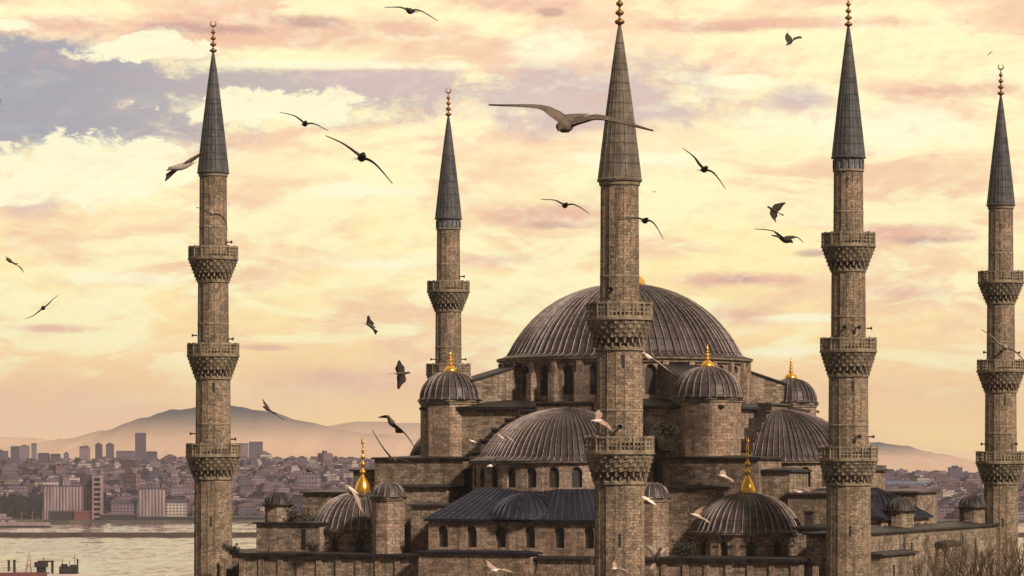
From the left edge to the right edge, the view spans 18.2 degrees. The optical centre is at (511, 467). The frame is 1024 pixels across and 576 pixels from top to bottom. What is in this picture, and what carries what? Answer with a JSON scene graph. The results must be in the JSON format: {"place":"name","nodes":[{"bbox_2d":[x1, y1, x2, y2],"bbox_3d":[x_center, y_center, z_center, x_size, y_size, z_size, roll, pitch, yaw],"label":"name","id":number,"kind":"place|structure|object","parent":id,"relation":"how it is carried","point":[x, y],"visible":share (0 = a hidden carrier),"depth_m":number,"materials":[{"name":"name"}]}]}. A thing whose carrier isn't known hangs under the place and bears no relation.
{"place":"outdoors","nodes":[
{"label":"outdoors","id":0,"kind":"place"},
{"bbox_2d":[0,436,48,446],"bbox_3d":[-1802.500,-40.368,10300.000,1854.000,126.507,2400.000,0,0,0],"label":"hills","id":1,"kind":"structure","parent":0,"point":[9,441],"depth_m":10152.70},
{"bbox_2d":[165,148,212,180],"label":"gull","id":2,"kind":"object","parent":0,"point":[182,166],"visible":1,"depth_m":71.82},
{"bbox_2d":[0,406,417,460],"bbox_3d":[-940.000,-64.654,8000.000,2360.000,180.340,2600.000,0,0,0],"label":"hills","id":3,"kind":"structure","parent":0,"point":[167,431],"depth_m":7523.31,"materials":[{"name":"beige"}]},
{"bbox_2d":[196,207,227,230],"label":"gull","id":4,"kind":"object","parent":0,"point":[211,213],"visible":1,"depth_m":97.70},
{"bbox_2d":[262,400,281,418],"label":"gull","id":5,"kind":"object","parent":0,"point":[266,407],"visible":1,"depth_m":138.55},
{"bbox_2d":[279,112,327,130],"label":"gull","id":6,"kind":"object","parent":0,"point":[304,123],"visible":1,"depth_m":80.45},
{"bbox_2d":[345,485,364,514],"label":"gull","id":7,"kind":"object","parent":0,"point":[350,490],"visible":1,"depth_m":104.10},
{"bbox_2d":[327,136,392,183],"bbox_3d":[-2.472,-4.972,51.723,0.863,0.787,0.672,0,0,38],"label":"gull","id":8,"kind":"object","parent":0,"point":[361,157],"visible":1,"depth_m":51.52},
{"bbox_2d":[364,316,377,334],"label":"gull","id":9,"kind":"object","parent":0,"point":[370,323],"visible":1,"depth_m":148.44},
{"bbox_2d":[327,422,419,438],"bbox_3d":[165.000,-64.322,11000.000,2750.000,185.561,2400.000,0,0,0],"label":"hills","id":10,"kind":"structure","parent":0,"point":[411,430],"depth_m":10828.37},
{"bbox_2d":[372,430,416,465],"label":"gull","id":11,"kind":"object","parent":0,"point":[393,459],"visible":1,"depth_m":69.84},
{"bbox_2d":[378,415,418,453],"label":"gull","id":12,"kind":"object","parent":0,"point":[391,422],"visible":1,"depth_m":75.31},
{"bbox_2d":[389,360,409,389],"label":"gull","id":13,"kind":"object","parent":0,"point":[401,373],"visible":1,"depth_m":121.74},
{"bbox_2d":[384,6,437,20],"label":"gull","id":14,"kind":"object","parent":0,"point":[410,11],"visible":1,"depth_m":74.94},
{"bbox_2d":[486,560,514,573],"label":"gull","id":15,"kind":"object","parent":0,"point":[493,567],"visible":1,"depth_m":125.92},
{"bbox_2d":[0,523,1023,575],"bbox_3d":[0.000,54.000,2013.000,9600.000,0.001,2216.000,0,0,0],"label":"sea","id":16,"kind":"structure","parent":0,"point":[135,556],"depth_m":2099.65,"materials":[{"name":"liquid"}]},
{"bbox_2d":[0,511,49,526],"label":"docked ship","id":17,"kind":"object","parent":16,"relation":"on","point":[7,521],"visible":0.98,"depth_m":2873.70,"materials":[{"name":"metal"}]},
{"bbox_2d":[0,552,94,575],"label":"cargo ship","id":18,"kind":"object","parent":16,"relation":"on","point":[64,569],"visible":1,"depth_m":1447.00,"materials":[{"name":"red paint"}]},
{"bbox_2d":[0,532,1023,536],"bbox_3d":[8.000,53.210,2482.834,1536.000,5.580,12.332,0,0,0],"label":"breakwater","id":19,"kind":"object","parent":16,"relation":"in","point":[118,534],"visible":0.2,"depth_m":2479.23,"materials":[{"name":"stone"}]},
{"bbox_2d":[0,0,1023,460],"label":"sky","id":20,"kind":"structure","parent":0,"point":[99,98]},
{"bbox_2d":[13,511,1023,522],"bbox_3d":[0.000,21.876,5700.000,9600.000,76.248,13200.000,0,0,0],"label":"ground","id":21,"kind":"structure","parent":0,"point":[37,519],"depth_m":3121.43,"materials":[{"name":"concrete"}]},
{"bbox_2d":[0,450,7,463],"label":"tower block","id":22,"kind":"structure","parent":21,"relation":"on","point":[3,455],"depth_m":5289.00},
{"bbox_2d":[0,465,15,475],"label":"city building","id":23,"kind":"structure","parent":21,"relation":"on","point":[7,470],"depth_m":4116.34,"materials":[{"name":"grey concrete"}]},
{"bbox_2d":[5,494,11,515],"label":"cypress tree","id":24,"kind":"object","parent":21,"relation":"on","point":[8,509],"visible":0.81,"depth_m":3195.58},
{"bbox_2d":[11,446,18,464],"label":"tower block","id":25,"kind":"structure","parent":21,"relation":"on","point":[14,454],"depth_m":5193.82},
{"bbox_2d":[7,475,22,483],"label":"city building","id":26,"kind":"structure","parent":21,"relation":"on","point":[13,479],"depth_m":3716.84,"materials":[{"name":"grey concrete"}]},
{"bbox_2d":[8,483,26,494],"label":"city building","id":27,"kind":"structure","parent":21,"relation":"on","point":[18,486],"depth_m":3499.08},
{"bbox_2d":[19,445,28,458],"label":"tower block","id":28,"kind":"structure","parent":21,"relation":"on","point":[23,450],"depth_m":6391.20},
{"bbox_2d":[31,443,36,458],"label":"tower block","id":29,"kind":"structure","parent":21,"relation":"on","point":[33,450],"depth_m":6395.20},
{"bbox_2d":[32,468,52,474],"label":"city building","id":30,"kind":"structure","parent":21,"relation":"on","point":[35,472],"depth_m":4147.24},
{"bbox_2d":[38,453,49,462],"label":"tower block","id":31,"kind":"structure","parent":21,"relation":"on","point":[43,457],"depth_m":4991.56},
{"bbox_2d":[43,478,58,486],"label":"city building","id":32,"kind":"structure","parent":21,"relation":"on","point":[53,481],"depth_m":3625.05,"materials":[{"name":"beige concrete"}]},
{"bbox_2d":[47,465,62,474],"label":"city building","id":33,"kind":"structure","parent":21,"relation":"on","point":[56,469],"depth_m":4259.57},
{"bbox_2d":[51,454,60,460],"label":"tower block","id":34,"kind":"structure","parent":21,"relation":"on","point":[57,457],"depth_m":4993.12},
{"bbox_2d":[48,510,73,519],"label":"warehouse","id":35,"kind":"structure","parent":21,"relation":"on","point":[60,514],"depth_m":3131.00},
{"bbox_2d":[43,475,91,518],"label":"grain silo","id":36,"kind":"object","parent":21,"relation":"on","point":[69,498],"visible":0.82,"depth_m":3163.65,"materials":[{"name":"concrete"}]},
{"bbox_2d":[73,511,90,519],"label":"warehouse","id":37,"kind":"structure","parent":21,"relation":"on","point":[82,515],"depth_m":3133.00,"materials":[{"name":"red paint"}]},
{"bbox_2d":[73,469,90,482],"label":"city building","id":38,"kind":"structure","parent":21,"relation":"on","point":[79,473],"depth_m":3937.27,"materials":[{"name":"grey tile"}]},
{"bbox_2d":[76,461,90,467],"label":"city building","id":39,"kind":"structure","parent":21,"relation":"on","point":[82,463],"depth_m":4453.19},
{"bbox_2d":[79,446,89,459],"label":"tower block","id":40,"kind":"structure","parent":21,"relation":"on","point":[84,452],"depth_m":5192.20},
{"bbox_2d":[92,475,102,519],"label":"elevator tower","id":41,"kind":"structure","parent":21,"relation":"on","point":[97,496],"depth_m":3150.15,"materials":[{"name":"concrete"}]},
{"bbox_2d":[95,443,102,459],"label":"tower block","id":42,"kind":"structure","parent":21,"relation":"on","point":[98,450],"depth_m":5294.70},
{"bbox_2d":[103,484,114,491],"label":"city building","id":43,"kind":"structure","parent":21,"relation":"on","point":[106,488],"depth_m":3561.64,"materials":[{"name":"grey tile"}]},
{"bbox_2d":[106,443,113,460],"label":"tower block","id":44,"kind":"structure","parent":21,"relation":"on","point":[109,450],"depth_m":5294.04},
{"bbox_2d":[99,514,136,519],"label":"warehouse","id":45,"kind":"structure","parent":21,"relation":"on","point":[118,516],"depth_m":3129.00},
{"bbox_2d":[112,496,132,499],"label":"city building","id":46,"kind":"structure","parent":21,"relation":"on","point":[123,498],"depth_m":3349.52,"materials":[{"name":"grey tile"}]},
{"bbox_2d":[110,500,136,513],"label":"warehouse","id":47,"kind":"structure","parent":21,"relation":"on","point":[123,506],"depth_m":3171.00,"materials":[{"name":"concrete"}]},
{"bbox_2d":[116,451,134,458],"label":"tower block","id":48,"kind":"structure","parent":21,"relation":"on","point":[125,453],"depth_m":5489.00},
{"bbox_2d":[122,460,138,467],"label":"city building","id":49,"kind":"structure","parent":21,"relation":"on","point":[134,463],"depth_m":4474.63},
{"bbox_2d":[123,470,140,487],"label":"city building","id":50,"kind":"structure","parent":21,"relation":"on","point":[131,478],"depth_m":3714.42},
{"bbox_2d":[135,433,145,460],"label":"tower block","id":51,"kind":"structure","parent":21,"relation":"on","point":[140,446],"depth_m":5391.56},
{"bbox_2d":[137,468,155,481],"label":"city building","id":52,"kind":"structure","parent":21,"relation":"on","point":[147,474],"depth_m":3968.70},
{"bbox_2d":[140,481,159,489],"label":"city building","id":53,"kind":"structure","parent":21,"relation":"on","point":[149,484],"depth_m":3529.95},
{"bbox_2d":[138,488,164,515],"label":"grain silo","id":54,"kind":"object","parent":21,"relation":"on","point":[151,501],"visible":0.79,"depth_m":3163.53,"materials":[{"name":"concrete"}]},
{"bbox_2d":[146,451,157,460],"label":"tower block","id":55,"kind":"structure","parent":21,"relation":"on","point":[151,455],"depth_m":5291.72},
{"bbox_2d":[156,470,169,476],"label":"city building","id":56,"kind":"structure","parent":21,"relation":"on","point":[160,472],"depth_m":3988.20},
{"bbox_2d":[137,516,193,519],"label":"warehouse","id":57,"kind":"structure","parent":21,"relation":"on","point":[165,517],"depth_m":3129.00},
{"bbox_2d":[166,499,186,515],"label":"warehouse","id":58,"kind":"structure","parent":21,"relation":"on","point":[176,507],"depth_m":3176.00,"materials":[{"name":"concrete"}]},
{"bbox_2d":[170,485,191,494],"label":"city building","id":59,"kind":"structure","parent":21,"relation":"on","point":[178,489],"depth_m":3455.01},
{"bbox_2d":[185,21,240,575],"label":"minaret","id":60,"kind":"object","parent":21,"relation":"on","point":[212,355],"visible":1,"depth_m":347.33,"materials":[{"name":"stone"}]},
{"bbox_2d":[235,487,251,491],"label":"city building","id":61,"kind":"structure","parent":21,"relation":"on","point":[245,489],"depth_m":3506.80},
{"bbox_2d":[241,443,247,456],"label":"tower block","id":62,"kind":"structure","parent":21,"relation":"on","point":[244,449],"depth_m":6193.02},
{"bbox_2d":[237,503,256,515],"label":"city building","id":63,"kind":"structure","parent":21,"relation":"on","point":[244,509],"depth_m":3172.77,"materials":[{"name":"grey tile"}]},
{"bbox_2d":[232,516,264,519],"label":"warehouse","id":64,"kind":"structure","parent":21,"relation":"on","point":[248,517],"depth_m":3129.00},
{"bbox_2d":[249,442,262,458],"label":"tower block","id":65,"kind":"structure","parent":21,"relation":"on","point":[255,448],"depth_m":5889.00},
{"bbox_2d":[249,476,264,484],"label":"city building","id":66,"kind":"structure","parent":21,"relation":"on","point":[257,479],"depth_m":3883.04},
{"bbox_2d":[252,470,265,480],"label":"city building","id":67,"kind":"structure","parent":21,"relation":"on","point":[257,472],"depth_m":4002.50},
{"bbox_2d":[248,493,269,496],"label":"city building","id":68,"kind":"structure","parent":21,"relation":"on","point":[258,494],"depth_m":3431.86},
{"bbox_2d":[257,451,271,460],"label":"city building","id":69,"kind":"structure","parent":21,"relation":"on","point":[264,454],"depth_m":5299.01,"materials":[{"name":"beige tile"}]},
{"bbox_2d":[263,483,275,491],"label":"city building","id":70,"kind":"structure","parent":21,"relation":"on","point":[269,486],"depth_m":3601.74,"materials":[{"name":"grey tile"}]},
{"bbox_2d":[288,477,298,487],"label":"city building","id":71,"kind":"structure","parent":21,"relation":"on","point":[295,481],"depth_m":3777.80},
{"bbox_2d":[289,470,300,478],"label":"city building","id":72,"kind":"structure","parent":21,"relation":"on","point":[293,474],"depth_m":3960.59,"materials":[{"name":"grey tile"}]},
{"bbox_2d":[291,495,302,502],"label":"city building","id":73,"kind":"structure","parent":21,"relation":"on","point":[297,499],"depth_m":3202.17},
{"bbox_2d":[291,503,302,517],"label":"city building","id":74,"kind":"structure","parent":21,"relation":"on","point":[297,505],"depth_m":3174.24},
{"bbox_2d":[297,456,307,462],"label":"tower block","id":75,"kind":"structure","parent":21,"relation":"on","point":[302,458],"depth_m":5192.20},
{"bbox_2d":[293,485,312,491],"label":"city building","id":76,"kind":"structure","parent":21,"relation":"on","point":[300,488],"depth_m":3495.17,"materials":[{"name":"grey tile"}]},
{"bbox_2d":[298,470,320,487],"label":"city building","id":77,"kind":"structure","parent":21,"relation":"on","point":[310,479],"depth_m":3692.29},
{"bbox_2d":[317,451,331,463],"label":"city building","id":78,"kind":"structure","parent":21,"relation":"on","point":[323,455],"depth_m":5180.29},
{"bbox_2d":[426,88,470,377],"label":"minaret","id":79,"kind":"object","parent":21,"relation":"on","point":[448,291],"visible":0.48,"depth_m":407.11,"materials":[{"name":"stone"}]},
{"bbox_2d":[0,455,1023,518],"bbox_3d":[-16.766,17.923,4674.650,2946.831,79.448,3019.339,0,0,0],"label":"distant city","id":80,"kind":"object","parent":21,"relation":"on","point":[105,465],"visible":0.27,"depth_m":4128.52,"materials":[{"name":"grey concrete"}]},
{"bbox_2d":[0,461,1023,515],"bbox_3d":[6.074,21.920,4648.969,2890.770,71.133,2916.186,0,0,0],"label":"distant woods","id":81,"kind":"object","parent":21,"relation":"on","point":[106,503],"visible":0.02,"depth_m":3493.53,"materials":[{"name":"plant"}]},
{"bbox_2d":[500,559,533,575],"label":"bare tree","id":82,"kind":"object","parent":21,"relation":"on","point":[512,574],"visible":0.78,"depth_m":290.91,"materials":[{"name":"brown plant"}]},
{"bbox_2d":[514,555,594,575],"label":"bare tree","id":83,"kind":"object","parent":21,"relation":"on","point":[536,572],"visible":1,"depth_m":286.82,"materials":[{"name":"brown plant"}]},
{"bbox_2d":[542,559,593,575],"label":"bare tree","id":84,"kind":"object","parent":21,"relation":"on","point":[592,573],"visible":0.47,"depth_m":292.94,"materials":[{"name":"brown plant"}]},
{"bbox_2d":[220,275,998,575],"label":"mosque","id":85,"kind":"structure","parent":21,"relation":"on","point":[451,503],"depth_m":343.58,"materials":[{"name":"stone"}]},
{"bbox_2d":[221,543,242,555],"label":"roof shrub","id":86,"kind":"object","parent":85,"relation":"on","point":[231,549],"visible":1,"depth_m":342.74,"materials":[{"name":"green plant"}]},
{"bbox_2d":[283,502,315,521],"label":"roof shrub","id":87,"kind":"object","parent":85,"relation":"on","point":[294,516],"visible":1,"depth_m":349.90,"materials":[{"name":"green plant"}]},
{"bbox_2d":[301,529,305,549],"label":"slit window","id":88,"kind":"structure","parent":85,"relation":"in","point":[303,531],"depth_m":347.51,"materials":[{"name":"black paint"}]},
{"bbox_2d":[305,541,320,552],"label":"roof shrub","id":89,"kind":"object","parent":85,"relation":"on","point":[313,548],"visible":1,"depth_m":340.80,"materials":[{"name":"green plant"}]},
{"bbox_2d":[649,418,680,437],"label":"roof shrub","id":90,"kind":"object","parent":85,"relation":"on","point":[662,427],"visible":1,"depth_m":334.59,"materials":[{"name":"green plant"}]},
{"bbox_2d":[671,536,696,557],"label":"roof shrub","id":91,"kind":"object","parent":85,"relation":"on","point":[684,550],"visible":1,"depth_m":321.68,"materials":[{"name":"green plant"}]},
{"bbox_2d":[584,0,654,575],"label":"minaret","id":92,"kind":"object","parent":21,"relation":"on","point":[619,320],"visible":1,"depth_m":259.70,"materials":[{"name":"stone"}]},
{"bbox_2d":[818,0,878,575],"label":"minaret","id":93,"kind":"object","parent":21,"relation":"on","point":[848,457],"visible":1,"depth_m":320.08,"materials":[{"name":"stone"}]},
{"bbox_2d":[886,482,930,485],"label":"warehouse","id":94,"kind":"structure","parent":21,"relation":"on","point":[905,483],"depth_m":3992.48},
{"bbox_2d":[913,475,929,481],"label":"city building","id":95,"kind":"structure","parent":21,"relation":"on","point":[920,478],"depth_m":4020.67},
{"bbox_2d":[927,471,937,479],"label":"tower block","id":96,"kind":"structure","parent":21,"relation":"on","point":[931,475],"depth_m":4193.70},
{"bbox_2d":[906,553,971,575],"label":"bare tree","id":97,"kind":"object","parent":21,"relation":"on","point":[932,570],"visible":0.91,"depth_m":319.80,"materials":[{"name":"brown plant"}]},
{"bbox_2d":[929,489,949,497],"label":"city building","id":98,"kind":"structure","parent":21,"relation":"on","point":[943,493],"depth_m":3627.51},
{"bbox_2d":[934,474,949,481],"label":"city building","id":99,"kind":"structure","parent":21,"relation":"on","point":[938,477],"depth_m":4110.72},
{"bbox_2d":[948,466,962,479],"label":"tower block","id":100,"kind":"structure","parent":21,"relation":"on","point":[955,472],"depth_m":4291.40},
{"bbox_2d":[900,531,1011,575],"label":"bare tree","id":101,"kind":"object","parent":21,"relation":"on","point":[947,548],"visible":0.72,"depth_m":325.33,"materials":[{"name":"brown plant"}]},
{"bbox_2d":[960,476,980,483],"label":"city building","id":102,"kind":"structure","parent":21,"relation":"on","point":[971,479],"depth_m":4024.73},
{"bbox_2d":[961,482,980,491],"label":"city building","id":103,"kind":"structure","parent":21,"relation":"on","point":[971,486],"depth_m":3927.05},
{"bbox_2d":[938,543,1022,575],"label":"bare tree","id":104,"kind":"object","parent":21,"relation":"on","point":[981,570],"visible":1,"depth_m":316.53,"materials":[{"name":"brown plant"}]},
{"bbox_2d":[975,64,1023,575],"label":"minaret","id":105,"kind":"object","parent":21,"relation":"on","point":[999,462],"visible":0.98,"depth_m":379.76,"materials":[{"name":"stone"}]},
{"bbox_2d":[979,538,1023,575],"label":"bare tree","id":106,"kind":"object","parent":21,"relation":"on","point":[999,564],"visible":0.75,"depth_m":318.66,"materials":[{"name":"brown plant"}]},
{"bbox_2d":[996,530,1023,575],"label":"bare tree","id":107,"kind":"object","parent":21,"relation":"on","point":[1018,569],"visible":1,"depth_m":314.24,"materials":[{"name":"brown plant"}]},
{"bbox_2d":[541,199,588,213],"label":"gull","id":108,"kind":"object","parent":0,"point":[565,205],"visible":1,"depth_m":81.72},
{"bbox_2d":[489,104,652,132],"bbox_3d":[0.481,-2.712,24.991,1.199,0.260,0.597,0,0,-22],"label":"gull","id":109,"kind":"object","parent":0,"point":[566,123],"visible":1,"depth_m":24.91,"materials":[{"name":"grey"}]},
{"bbox_2d":[590,409,612,431],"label":"gull","id":110,"kind":"object","parent":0,"point":[598,415],"visible":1,"depth_m":136.35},
{"bbox_2d":[611,559,629,572],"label":"gull","id":111,"kind":"object","parent":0,"point":[614,563],"visible":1,"depth_m":175.04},
{"bbox_2d":[618,217,662,237],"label":"gull","id":112,"kind":"object","parent":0,"point":[645,220],"visible":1,"depth_m":75.88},
{"bbox_2d":[645,545,665,568],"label":"gull","id":113,"kind":"object","parent":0,"point":[656,554],"visible":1,"depth_m":130.47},
{"bbox_2d":[642,350,679,377],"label":"gull","id":114,"kind":"object","parent":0,"point":[648,357],"visible":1,"depth_m":93.61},
{"bbox_2d":[691,506,710,523],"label":"gull","id":115,"kind":"object","parent":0,"point":[698,512],"visible":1,"depth_m":155.29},
{"bbox_2d":[682,148,725,188],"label":"gull","id":116,"kind":"object","parent":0,"point":[703,169],"visible":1,"depth_m":70.91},
{"bbox_2d":[718,469,733,482],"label":"gull","id":117,"kind":"object","parent":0,"point":[722,473],"visible":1,"depth_m":174.35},
{"bbox_2d":[767,202,785,221],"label":"gull","id":118,"kind":"object","parent":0,"point":[775,208],"visible":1,"depth_m":134.91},
{"bbox_2d":[758,229,803,242],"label":"gull","id":119,"kind":"object","parent":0,"point":[786,239],"visible":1,"depth_m":78.36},
{"bbox_2d":[785,31,801,45],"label":"gull","id":120,"kind":"object","parent":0,"point":[788,39],"visible":1,"depth_m":139.05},
{"bbox_2d":[870,442,1023,472],"bbox_3d":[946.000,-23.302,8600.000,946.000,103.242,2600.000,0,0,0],"label":"hills","id":121,"kind":"structure","parent":0,"point":[897,457],"depth_m":7695.10,"materials":[{"name":"beige"}]},
{"bbox_2d":[981,329,1023,360],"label":"gull","id":122,"kind":"object","parent":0,"point":[1005,347],"visible":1,"depth_m":71.34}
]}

